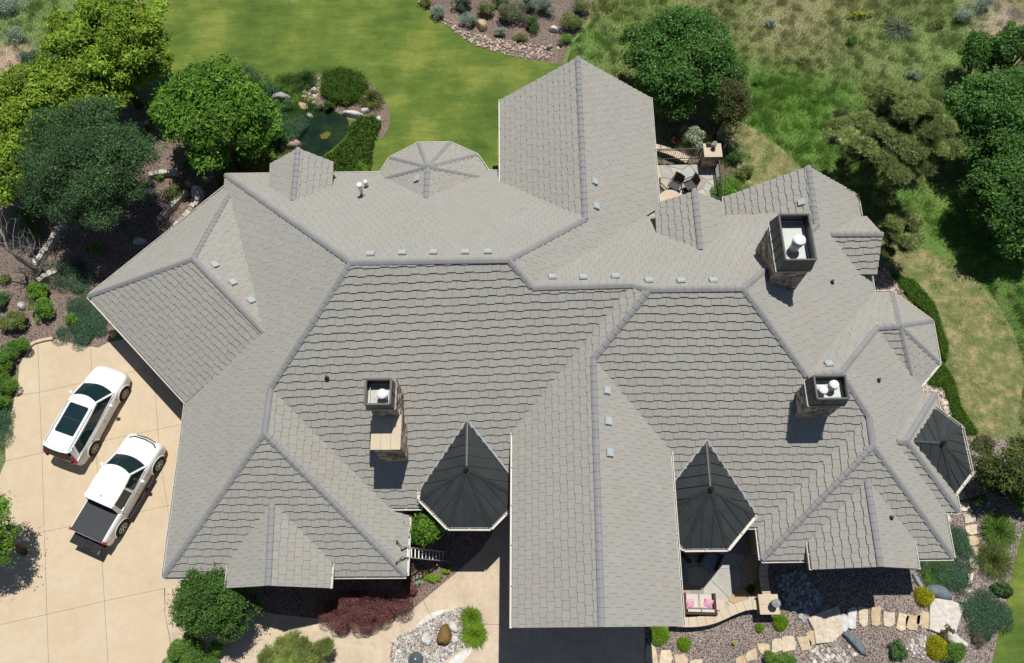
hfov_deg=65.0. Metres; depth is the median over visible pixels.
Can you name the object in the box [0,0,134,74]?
meadow grass
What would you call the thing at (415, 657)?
garden urn
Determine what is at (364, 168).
shrub
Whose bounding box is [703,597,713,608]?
throw pillow
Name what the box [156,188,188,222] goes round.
garden wall
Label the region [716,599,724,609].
side table
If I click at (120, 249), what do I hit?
gravel bed
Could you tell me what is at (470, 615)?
ornamental grass
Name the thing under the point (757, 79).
shrub
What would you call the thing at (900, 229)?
young pine
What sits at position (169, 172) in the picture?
garden wall
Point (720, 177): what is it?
railing
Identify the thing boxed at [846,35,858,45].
shrub
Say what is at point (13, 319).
shrub
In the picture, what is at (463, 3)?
shrub
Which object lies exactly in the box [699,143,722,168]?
stone pillar
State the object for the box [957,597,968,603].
boulder
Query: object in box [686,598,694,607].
throw pillow
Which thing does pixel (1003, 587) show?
shrub
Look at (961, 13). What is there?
shrub
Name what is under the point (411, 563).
shrub
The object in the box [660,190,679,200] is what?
patio table
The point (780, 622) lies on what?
shrub
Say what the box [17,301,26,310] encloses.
boulder
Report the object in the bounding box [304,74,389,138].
gravel bed
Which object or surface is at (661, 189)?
patio chair
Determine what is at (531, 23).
shrub
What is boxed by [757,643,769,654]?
stepping stone
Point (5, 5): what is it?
shrub
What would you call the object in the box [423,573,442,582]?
shrub
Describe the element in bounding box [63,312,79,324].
shrub
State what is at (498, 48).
cobbles
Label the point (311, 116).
boulder
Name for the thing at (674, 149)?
railing
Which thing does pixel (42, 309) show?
shrub
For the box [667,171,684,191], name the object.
patio chair
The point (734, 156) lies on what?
shrub
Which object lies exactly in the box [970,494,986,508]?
shrub
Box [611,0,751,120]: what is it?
oak tree
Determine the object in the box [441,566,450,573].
shrub
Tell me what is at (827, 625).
stepping stone
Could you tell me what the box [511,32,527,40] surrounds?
shrub
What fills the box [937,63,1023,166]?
oak tree
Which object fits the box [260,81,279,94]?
shrub
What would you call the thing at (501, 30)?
shrub
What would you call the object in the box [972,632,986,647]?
shrub
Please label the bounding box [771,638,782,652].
stepping stone
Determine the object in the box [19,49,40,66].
shrub
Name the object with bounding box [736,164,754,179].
shrub
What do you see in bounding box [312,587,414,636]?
barberry hedge
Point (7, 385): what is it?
shrub
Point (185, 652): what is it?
shrub
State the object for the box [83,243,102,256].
shrub
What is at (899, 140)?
pine tree
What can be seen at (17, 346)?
shrub
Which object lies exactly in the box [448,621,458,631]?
boulder
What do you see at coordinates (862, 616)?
stepping stone
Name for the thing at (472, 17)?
shrub
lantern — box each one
[712,141,717,148]
[770,599,780,607]
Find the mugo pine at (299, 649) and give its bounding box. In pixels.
[255,628,334,662]
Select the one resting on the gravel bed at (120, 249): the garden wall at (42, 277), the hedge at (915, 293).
the garden wall at (42, 277)
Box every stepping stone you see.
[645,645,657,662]
[659,650,672,662]
[673,653,687,662]
[689,659,702,662]
[735,655,746,662]
[745,648,756,661]
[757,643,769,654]
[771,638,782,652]
[781,636,795,651]
[796,636,811,650]
[805,630,815,645]
[808,606,842,643]
[841,613,847,631]
[847,607,856,628]
[858,606,867,626]
[870,606,880,626]
[883,611,894,627]
[896,612,908,631]
[906,613,920,630]
[917,610,928,628]
[928,598,963,634]
[958,491,964,499]
[960,502,969,511]
[963,513,975,523]
[964,524,976,534]
[967,536,978,545]
[967,547,978,556]
[967,572,973,584]
[968,558,978,568]
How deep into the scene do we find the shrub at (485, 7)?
47.21 m
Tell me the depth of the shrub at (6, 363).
38.80 m
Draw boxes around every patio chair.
[659,178,666,193]
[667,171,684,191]
[681,172,700,192]
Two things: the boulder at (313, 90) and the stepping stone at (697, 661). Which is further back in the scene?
the boulder at (313, 90)
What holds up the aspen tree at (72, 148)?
on the gravel bed at (120, 249)
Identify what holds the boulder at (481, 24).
on the gravel bed at (543, 36)
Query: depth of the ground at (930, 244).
46.04 m
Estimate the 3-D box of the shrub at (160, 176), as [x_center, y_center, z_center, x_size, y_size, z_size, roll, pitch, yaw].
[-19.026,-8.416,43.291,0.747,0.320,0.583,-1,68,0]
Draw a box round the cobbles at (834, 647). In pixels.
[807,639,858,662]
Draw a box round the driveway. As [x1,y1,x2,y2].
[0,339,183,662]
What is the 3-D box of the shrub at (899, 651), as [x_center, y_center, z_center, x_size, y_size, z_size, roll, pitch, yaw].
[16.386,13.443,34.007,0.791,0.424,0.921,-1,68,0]
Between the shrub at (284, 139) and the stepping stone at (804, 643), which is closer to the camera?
the stepping stone at (804, 643)
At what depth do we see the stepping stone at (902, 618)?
34.69 m
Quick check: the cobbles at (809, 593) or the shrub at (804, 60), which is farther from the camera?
the shrub at (804, 60)
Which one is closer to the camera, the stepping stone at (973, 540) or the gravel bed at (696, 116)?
the stepping stone at (973, 540)
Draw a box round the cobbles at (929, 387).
[923,383,951,415]
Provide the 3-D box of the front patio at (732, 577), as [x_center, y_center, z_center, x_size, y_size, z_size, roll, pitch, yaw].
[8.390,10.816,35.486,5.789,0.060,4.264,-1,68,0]
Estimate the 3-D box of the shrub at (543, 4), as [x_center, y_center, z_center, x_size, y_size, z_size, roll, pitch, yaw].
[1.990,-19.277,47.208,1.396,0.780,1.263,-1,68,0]
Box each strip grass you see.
[725,124,793,178]
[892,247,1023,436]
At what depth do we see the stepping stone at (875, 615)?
34.79 m
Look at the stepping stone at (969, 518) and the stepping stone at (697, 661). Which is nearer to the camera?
the stepping stone at (697, 661)
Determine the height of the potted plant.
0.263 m
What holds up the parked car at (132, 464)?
on the driveway
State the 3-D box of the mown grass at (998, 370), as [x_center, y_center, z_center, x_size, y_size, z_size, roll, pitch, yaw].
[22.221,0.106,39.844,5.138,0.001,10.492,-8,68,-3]
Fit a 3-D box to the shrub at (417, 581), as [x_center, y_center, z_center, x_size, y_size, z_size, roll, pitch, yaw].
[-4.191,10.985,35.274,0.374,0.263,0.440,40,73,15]
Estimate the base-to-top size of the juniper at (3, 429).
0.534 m
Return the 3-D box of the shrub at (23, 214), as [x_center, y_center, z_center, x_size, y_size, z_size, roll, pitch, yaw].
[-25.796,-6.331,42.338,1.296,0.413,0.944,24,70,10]
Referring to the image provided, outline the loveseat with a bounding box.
[683,592,717,615]
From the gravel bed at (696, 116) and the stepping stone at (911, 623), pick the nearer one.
the stepping stone at (911, 623)
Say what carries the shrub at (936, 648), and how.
on the gravel bed at (884, 589)
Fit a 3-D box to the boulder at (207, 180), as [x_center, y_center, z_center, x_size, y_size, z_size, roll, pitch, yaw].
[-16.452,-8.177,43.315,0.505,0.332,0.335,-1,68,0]
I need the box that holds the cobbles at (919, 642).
[904,625,939,657]
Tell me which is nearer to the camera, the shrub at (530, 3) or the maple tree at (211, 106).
the maple tree at (211, 106)
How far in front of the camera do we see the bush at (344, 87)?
45.28 m
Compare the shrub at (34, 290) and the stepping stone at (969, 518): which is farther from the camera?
the shrub at (34, 290)
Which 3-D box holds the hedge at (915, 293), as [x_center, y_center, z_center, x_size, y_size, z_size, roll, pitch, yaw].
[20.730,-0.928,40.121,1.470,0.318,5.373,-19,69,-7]
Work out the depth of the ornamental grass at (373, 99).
45.05 m
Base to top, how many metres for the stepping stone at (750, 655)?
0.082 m
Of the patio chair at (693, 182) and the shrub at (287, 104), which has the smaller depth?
the patio chair at (693, 182)
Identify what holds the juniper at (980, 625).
on the gravel bed at (884, 589)
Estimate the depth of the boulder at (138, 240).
41.76 m
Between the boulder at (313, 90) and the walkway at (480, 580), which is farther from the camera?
the boulder at (313, 90)
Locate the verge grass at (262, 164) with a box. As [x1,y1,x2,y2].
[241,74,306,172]
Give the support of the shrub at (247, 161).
on the gravel bed at (120, 249)
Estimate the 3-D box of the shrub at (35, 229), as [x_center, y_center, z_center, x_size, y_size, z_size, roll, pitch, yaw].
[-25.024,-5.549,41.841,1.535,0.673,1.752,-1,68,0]
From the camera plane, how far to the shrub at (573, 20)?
46.79 m
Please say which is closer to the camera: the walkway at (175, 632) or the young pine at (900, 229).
the walkway at (175, 632)
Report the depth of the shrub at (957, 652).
33.80 m
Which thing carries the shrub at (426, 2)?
on the gravel bed at (543, 36)
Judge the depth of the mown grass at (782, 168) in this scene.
43.85 m
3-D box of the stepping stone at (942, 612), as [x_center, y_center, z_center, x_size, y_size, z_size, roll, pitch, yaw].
[18.695,12.333,34.753,1.474,0.172,1.506,18,69,8]
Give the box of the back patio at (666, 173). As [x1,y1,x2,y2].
[649,164,719,215]
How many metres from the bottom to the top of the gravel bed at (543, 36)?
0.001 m
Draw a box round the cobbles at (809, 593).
[774,569,829,623]
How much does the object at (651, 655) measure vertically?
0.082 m
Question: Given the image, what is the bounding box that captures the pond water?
[298,106,348,156]
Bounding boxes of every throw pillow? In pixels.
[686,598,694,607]
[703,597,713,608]
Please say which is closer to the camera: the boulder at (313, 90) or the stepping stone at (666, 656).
the stepping stone at (666, 656)
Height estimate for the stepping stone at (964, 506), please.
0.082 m
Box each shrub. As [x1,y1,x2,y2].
[0,0,28,14]
[0,273,10,285]
[0,291,9,308]
[0,310,26,330]
[0,337,30,359]
[0,351,13,373]
[0,372,19,394]
[0,394,11,411]
[4,25,24,44]
[10,206,32,220]
[16,213,47,239]
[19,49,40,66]
[24,281,49,301]
[27,296,54,321]
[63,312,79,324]
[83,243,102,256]
[138,187,159,202]
[145,119,153,129]
[152,171,165,180]
[162,183,184,200]
[162,631,223,662]
[181,159,192,168]
[214,176,223,189]
[215,161,238,173]
[222,149,268,169]
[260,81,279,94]
[275,132,295,146]
[279,98,293,111]
[317,100,334,109]
[355,163,371,170]
[401,580,417,594]
[406,562,414,576]
[412,577,421,585]
[416,0,433,6]
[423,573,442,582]
[429,4,444,19]
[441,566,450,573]
[450,0,470,12]
[458,11,477,26]
[476,0,495,13]
[491,0,511,4]
[494,26,505,34]
[497,0,528,21]
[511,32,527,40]
[515,0,538,7]
[523,14,540,32]
[535,0,556,13]
[557,33,572,44]
[558,11,584,29]
[571,0,591,13]
[649,627,670,646]
[669,132,680,144]
[677,636,691,651]
[680,125,705,149]
[709,175,739,198]
[714,119,751,150]
[725,150,745,162]
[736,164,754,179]
[751,75,766,84]
[754,623,764,632]
[760,18,776,26]
[763,650,796,662]
[771,614,788,630]
[796,54,811,64]
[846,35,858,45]
[848,11,873,17]
[888,639,908,659]
[905,69,921,78]
[913,585,935,607]
[925,635,949,660]
[928,17,945,28]
[940,623,955,638]
[942,642,966,662]
[954,7,976,22]
[964,0,992,12]
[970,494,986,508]
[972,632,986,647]
[975,433,996,447]
[986,481,1011,502]
[991,579,1013,596]
[1006,19,1016,26]
[1009,490,1023,514]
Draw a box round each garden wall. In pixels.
[30,207,79,268]
[36,268,58,283]
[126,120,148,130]
[148,168,179,178]
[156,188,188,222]
[172,190,205,224]
[656,144,689,163]
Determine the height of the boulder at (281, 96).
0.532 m
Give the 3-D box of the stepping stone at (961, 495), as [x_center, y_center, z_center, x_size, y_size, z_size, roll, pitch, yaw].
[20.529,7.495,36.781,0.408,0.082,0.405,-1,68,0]
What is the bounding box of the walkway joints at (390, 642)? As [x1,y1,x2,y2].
[164,590,500,642]
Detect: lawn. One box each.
[141,0,562,172]
[993,527,1023,662]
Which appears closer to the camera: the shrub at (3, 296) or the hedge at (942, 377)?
the hedge at (942, 377)
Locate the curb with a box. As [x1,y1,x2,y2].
[27,337,53,349]
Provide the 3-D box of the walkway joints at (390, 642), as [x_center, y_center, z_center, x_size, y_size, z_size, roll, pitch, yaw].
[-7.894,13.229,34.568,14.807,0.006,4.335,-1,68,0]
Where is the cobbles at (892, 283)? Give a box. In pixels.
[873,268,903,293]
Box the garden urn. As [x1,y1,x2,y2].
[408,652,422,662]
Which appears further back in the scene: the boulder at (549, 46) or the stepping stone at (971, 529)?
the boulder at (549, 46)
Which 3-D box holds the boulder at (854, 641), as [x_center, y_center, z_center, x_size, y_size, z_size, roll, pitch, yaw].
[14.659,13.292,34.346,0.344,0.331,1.369,-37,72,-14]
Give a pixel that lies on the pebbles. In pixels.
(432, 627)
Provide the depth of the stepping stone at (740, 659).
34.14 m
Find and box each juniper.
[0,405,14,451]
[43,256,97,295]
[51,293,108,351]
[265,111,310,137]
[918,524,978,592]
[955,586,1014,644]
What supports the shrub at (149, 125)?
on the gravel bed at (120, 249)
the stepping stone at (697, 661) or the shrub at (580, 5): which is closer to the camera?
the stepping stone at (697, 661)
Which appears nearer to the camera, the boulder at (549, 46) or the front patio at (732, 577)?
the front patio at (732, 577)
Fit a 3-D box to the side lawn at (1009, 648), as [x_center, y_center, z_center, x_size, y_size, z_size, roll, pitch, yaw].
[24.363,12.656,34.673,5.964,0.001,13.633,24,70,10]
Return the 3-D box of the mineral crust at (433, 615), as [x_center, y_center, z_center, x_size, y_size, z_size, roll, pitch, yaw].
[-3.424,12.361,34.902,1.729,0.001,0.286,-24,70,-9]
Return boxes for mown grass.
[724,121,798,185]
[882,245,1021,437]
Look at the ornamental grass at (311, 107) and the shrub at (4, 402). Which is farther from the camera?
the ornamental grass at (311, 107)
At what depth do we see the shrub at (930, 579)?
35.28 m
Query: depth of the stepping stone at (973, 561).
35.60 m
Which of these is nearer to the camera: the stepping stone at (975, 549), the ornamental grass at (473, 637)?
the ornamental grass at (473, 637)
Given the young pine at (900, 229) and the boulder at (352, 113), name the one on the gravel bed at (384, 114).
the boulder at (352, 113)
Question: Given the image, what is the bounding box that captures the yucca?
[877,13,917,45]
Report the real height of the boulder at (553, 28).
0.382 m
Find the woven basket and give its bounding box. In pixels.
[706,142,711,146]
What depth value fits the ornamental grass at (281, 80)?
45.63 m
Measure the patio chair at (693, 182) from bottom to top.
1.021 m
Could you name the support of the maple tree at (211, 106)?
on the gravel bed at (120, 249)
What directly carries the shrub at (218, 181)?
on the gravel bed at (120, 249)
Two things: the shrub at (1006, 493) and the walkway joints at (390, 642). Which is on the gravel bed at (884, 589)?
the shrub at (1006, 493)
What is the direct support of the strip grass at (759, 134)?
on the mown grass at (782, 168)
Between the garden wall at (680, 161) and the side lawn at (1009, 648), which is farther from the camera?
the garden wall at (680, 161)
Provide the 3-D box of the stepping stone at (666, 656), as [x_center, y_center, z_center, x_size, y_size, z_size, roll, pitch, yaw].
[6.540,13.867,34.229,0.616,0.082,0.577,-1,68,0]
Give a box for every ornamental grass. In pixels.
[271,69,299,93]
[289,66,319,93]
[292,95,319,118]
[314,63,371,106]
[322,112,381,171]
[354,86,387,110]
[457,603,482,629]
[459,617,488,652]
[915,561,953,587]
[970,538,1020,582]
[976,509,1023,549]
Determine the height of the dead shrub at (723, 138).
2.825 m
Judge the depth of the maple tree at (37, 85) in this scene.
40.63 m
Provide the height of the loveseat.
0.760 m
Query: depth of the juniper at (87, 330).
39.97 m
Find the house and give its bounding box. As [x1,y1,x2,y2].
[87,56,973,627]
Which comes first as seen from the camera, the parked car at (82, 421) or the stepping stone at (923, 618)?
the stepping stone at (923, 618)
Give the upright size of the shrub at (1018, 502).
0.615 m
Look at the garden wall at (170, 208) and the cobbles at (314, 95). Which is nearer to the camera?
the garden wall at (170, 208)
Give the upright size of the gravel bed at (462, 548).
0.001 m
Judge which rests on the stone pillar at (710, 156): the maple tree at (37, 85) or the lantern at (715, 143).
the lantern at (715, 143)
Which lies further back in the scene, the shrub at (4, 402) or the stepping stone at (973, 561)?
the shrub at (4, 402)
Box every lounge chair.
[680,550,691,570]
[697,552,724,571]
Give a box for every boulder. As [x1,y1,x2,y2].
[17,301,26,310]
[108,330,117,337]
[133,237,146,244]
[185,181,191,187]
[191,185,202,199]
[202,176,211,182]
[272,92,290,101]
[286,138,302,148]
[299,102,307,110]
[306,112,313,119]
[310,87,316,92]
[320,132,330,138]
[342,110,364,117]
[361,108,369,113]
[421,631,431,645]
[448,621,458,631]
[451,635,458,643]
[476,19,486,30]
[546,44,552,49]
[548,25,558,32]
[842,631,866,655]
[912,574,921,586]
[925,584,951,599]
[943,631,967,646]
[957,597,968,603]
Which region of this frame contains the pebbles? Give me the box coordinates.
[390,606,483,662]
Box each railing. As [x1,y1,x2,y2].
[656,148,702,159]
[714,158,723,199]
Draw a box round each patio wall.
[676,600,758,626]
[757,560,770,593]
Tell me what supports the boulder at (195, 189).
on the gravel bed at (120, 249)
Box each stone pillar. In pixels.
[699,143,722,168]
[754,594,779,614]
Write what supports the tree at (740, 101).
on the gravel bed at (696, 116)
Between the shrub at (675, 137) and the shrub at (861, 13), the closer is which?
the shrub at (675, 137)
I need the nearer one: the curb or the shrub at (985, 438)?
the shrub at (985, 438)
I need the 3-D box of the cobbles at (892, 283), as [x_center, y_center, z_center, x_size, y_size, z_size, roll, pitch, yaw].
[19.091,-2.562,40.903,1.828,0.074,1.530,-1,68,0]
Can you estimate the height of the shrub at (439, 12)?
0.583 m
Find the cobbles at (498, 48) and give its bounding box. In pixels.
[418,0,560,59]
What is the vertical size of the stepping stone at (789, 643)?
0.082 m
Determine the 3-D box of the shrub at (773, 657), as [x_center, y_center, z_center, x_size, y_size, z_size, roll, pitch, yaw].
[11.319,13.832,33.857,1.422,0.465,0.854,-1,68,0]
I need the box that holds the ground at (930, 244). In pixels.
[0,0,1023,662]
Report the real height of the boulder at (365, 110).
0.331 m
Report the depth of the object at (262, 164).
44.60 m
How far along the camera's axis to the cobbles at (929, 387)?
38.55 m
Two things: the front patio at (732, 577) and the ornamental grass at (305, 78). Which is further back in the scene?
the ornamental grass at (305, 78)
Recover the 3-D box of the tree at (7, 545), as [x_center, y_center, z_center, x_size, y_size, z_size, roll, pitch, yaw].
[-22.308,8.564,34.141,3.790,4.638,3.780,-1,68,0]
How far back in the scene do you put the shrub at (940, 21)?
46.88 m
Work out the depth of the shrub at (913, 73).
45.56 m
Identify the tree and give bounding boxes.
[0,54,137,138]
[0,105,41,210]
[0,209,60,280]
[0,491,27,568]
[2,85,172,231]
[33,0,175,108]
[145,48,290,178]
[164,562,268,648]
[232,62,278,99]
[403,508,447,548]
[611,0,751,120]
[709,67,756,140]
[820,79,966,206]
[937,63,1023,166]
[952,25,1008,83]
[956,147,1023,258]
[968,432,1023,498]
[969,20,1023,71]
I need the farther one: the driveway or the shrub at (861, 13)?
the shrub at (861, 13)
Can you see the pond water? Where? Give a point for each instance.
(333, 123)
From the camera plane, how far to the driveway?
36.25 m
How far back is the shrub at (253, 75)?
42.07 m
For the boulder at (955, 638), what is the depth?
34.13 m
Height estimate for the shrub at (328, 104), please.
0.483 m
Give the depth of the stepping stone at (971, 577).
35.37 m
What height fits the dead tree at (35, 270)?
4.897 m
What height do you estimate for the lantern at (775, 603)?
0.675 m
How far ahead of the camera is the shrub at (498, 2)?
47.56 m
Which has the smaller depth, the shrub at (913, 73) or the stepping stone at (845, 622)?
the stepping stone at (845, 622)
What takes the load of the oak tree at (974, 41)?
on the ground at (930, 244)
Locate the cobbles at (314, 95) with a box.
[301,76,322,100]
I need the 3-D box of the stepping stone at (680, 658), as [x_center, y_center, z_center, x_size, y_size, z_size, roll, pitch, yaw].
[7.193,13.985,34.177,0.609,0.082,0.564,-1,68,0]
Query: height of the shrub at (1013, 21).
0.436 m
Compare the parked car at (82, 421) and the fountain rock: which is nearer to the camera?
the fountain rock
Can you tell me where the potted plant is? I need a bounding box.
[742,583,756,595]
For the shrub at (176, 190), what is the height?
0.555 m
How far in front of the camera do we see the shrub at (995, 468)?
34.86 m
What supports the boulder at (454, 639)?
on the pebble island
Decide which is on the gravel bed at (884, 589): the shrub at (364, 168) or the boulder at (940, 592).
the boulder at (940, 592)
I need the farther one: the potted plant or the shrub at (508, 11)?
the shrub at (508, 11)
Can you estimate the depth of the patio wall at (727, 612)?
34.31 m
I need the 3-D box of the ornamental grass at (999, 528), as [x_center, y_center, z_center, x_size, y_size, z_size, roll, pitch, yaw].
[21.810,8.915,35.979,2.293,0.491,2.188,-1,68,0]
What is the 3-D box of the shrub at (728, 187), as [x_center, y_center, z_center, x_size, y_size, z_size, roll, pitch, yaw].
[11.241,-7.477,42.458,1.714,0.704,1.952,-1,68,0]
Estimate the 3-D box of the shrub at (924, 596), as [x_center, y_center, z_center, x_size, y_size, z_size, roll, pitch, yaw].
[17.979,11.474,34.882,0.973,0.552,0.974,-1,68,0]
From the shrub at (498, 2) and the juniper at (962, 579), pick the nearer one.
the juniper at (962, 579)
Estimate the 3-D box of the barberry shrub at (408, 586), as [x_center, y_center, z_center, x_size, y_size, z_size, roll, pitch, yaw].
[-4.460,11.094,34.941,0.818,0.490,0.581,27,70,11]
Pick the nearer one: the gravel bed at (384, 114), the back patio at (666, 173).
the back patio at (666, 173)
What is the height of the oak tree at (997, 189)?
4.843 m
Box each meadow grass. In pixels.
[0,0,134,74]
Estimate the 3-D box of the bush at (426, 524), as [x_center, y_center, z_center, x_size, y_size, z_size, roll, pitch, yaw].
[-3.522,8.238,34.431,2.408,4.103,1.896,-30,71,-11]
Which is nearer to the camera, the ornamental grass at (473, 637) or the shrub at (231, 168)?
the ornamental grass at (473, 637)
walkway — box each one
[165,588,223,662]
[203,513,644,662]
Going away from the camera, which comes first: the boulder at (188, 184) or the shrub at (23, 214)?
the shrub at (23, 214)
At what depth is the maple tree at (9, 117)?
39.22 m
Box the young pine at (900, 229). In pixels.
[873,209,926,257]
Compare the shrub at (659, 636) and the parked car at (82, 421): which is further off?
the parked car at (82, 421)
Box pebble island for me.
[391,607,482,662]
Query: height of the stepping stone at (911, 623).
0.082 m
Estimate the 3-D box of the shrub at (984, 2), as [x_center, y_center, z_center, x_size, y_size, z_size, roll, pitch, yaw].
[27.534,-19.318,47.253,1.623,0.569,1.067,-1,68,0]
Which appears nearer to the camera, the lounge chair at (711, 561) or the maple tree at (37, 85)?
the lounge chair at (711, 561)
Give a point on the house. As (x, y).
(583, 366)
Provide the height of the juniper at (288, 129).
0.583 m
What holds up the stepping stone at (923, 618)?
on the gravel bed at (884, 589)
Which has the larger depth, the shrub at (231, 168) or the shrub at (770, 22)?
the shrub at (770, 22)
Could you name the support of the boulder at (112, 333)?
on the gravel bed at (120, 249)
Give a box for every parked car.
[43,366,130,465]
[69,433,165,554]
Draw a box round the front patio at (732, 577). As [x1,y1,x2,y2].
[677,530,763,627]
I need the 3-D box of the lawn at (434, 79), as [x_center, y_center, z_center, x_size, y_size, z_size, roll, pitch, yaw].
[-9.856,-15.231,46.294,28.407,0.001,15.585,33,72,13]
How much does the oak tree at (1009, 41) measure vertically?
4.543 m
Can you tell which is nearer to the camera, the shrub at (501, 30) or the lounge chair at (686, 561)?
the lounge chair at (686, 561)
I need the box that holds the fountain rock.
[436,624,451,643]
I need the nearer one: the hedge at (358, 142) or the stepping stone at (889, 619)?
the stepping stone at (889, 619)
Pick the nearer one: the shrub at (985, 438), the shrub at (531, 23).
the shrub at (985, 438)
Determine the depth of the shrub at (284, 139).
43.85 m
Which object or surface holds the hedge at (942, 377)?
on the mown grass at (998, 370)
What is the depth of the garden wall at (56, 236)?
41.75 m
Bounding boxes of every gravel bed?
[0,109,255,377]
[174,511,494,623]
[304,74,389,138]
[421,0,591,63]
[644,265,1023,662]
[656,114,734,177]
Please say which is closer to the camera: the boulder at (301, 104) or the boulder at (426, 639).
the boulder at (426, 639)
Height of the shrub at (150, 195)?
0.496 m
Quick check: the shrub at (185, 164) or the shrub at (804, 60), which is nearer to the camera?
the shrub at (185, 164)
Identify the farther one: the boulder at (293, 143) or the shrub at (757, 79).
the shrub at (757, 79)
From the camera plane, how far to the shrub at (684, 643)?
34.25 m
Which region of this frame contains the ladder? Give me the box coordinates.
[395,540,446,563]
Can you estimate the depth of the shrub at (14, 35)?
46.79 m
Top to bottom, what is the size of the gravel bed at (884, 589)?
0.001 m
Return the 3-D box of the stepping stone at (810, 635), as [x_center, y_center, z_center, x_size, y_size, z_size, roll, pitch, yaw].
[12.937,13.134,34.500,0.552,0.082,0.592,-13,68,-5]
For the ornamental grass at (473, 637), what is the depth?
34.49 m
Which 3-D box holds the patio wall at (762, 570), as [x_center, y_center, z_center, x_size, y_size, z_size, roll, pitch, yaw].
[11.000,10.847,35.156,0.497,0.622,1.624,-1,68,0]
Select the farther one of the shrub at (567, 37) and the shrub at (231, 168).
the shrub at (567, 37)
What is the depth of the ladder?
33.98 m
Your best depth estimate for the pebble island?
34.46 m
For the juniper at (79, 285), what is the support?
on the gravel bed at (120, 249)
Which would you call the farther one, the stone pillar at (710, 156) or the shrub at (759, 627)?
the stone pillar at (710, 156)
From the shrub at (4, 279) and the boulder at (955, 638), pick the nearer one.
the boulder at (955, 638)
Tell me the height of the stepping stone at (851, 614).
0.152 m
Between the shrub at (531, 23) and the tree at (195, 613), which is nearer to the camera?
the tree at (195, 613)
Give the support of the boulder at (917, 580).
on the gravel bed at (884, 589)
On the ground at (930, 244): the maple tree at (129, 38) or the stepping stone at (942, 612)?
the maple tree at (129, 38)
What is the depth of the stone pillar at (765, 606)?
34.17 m
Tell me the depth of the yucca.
46.97 m

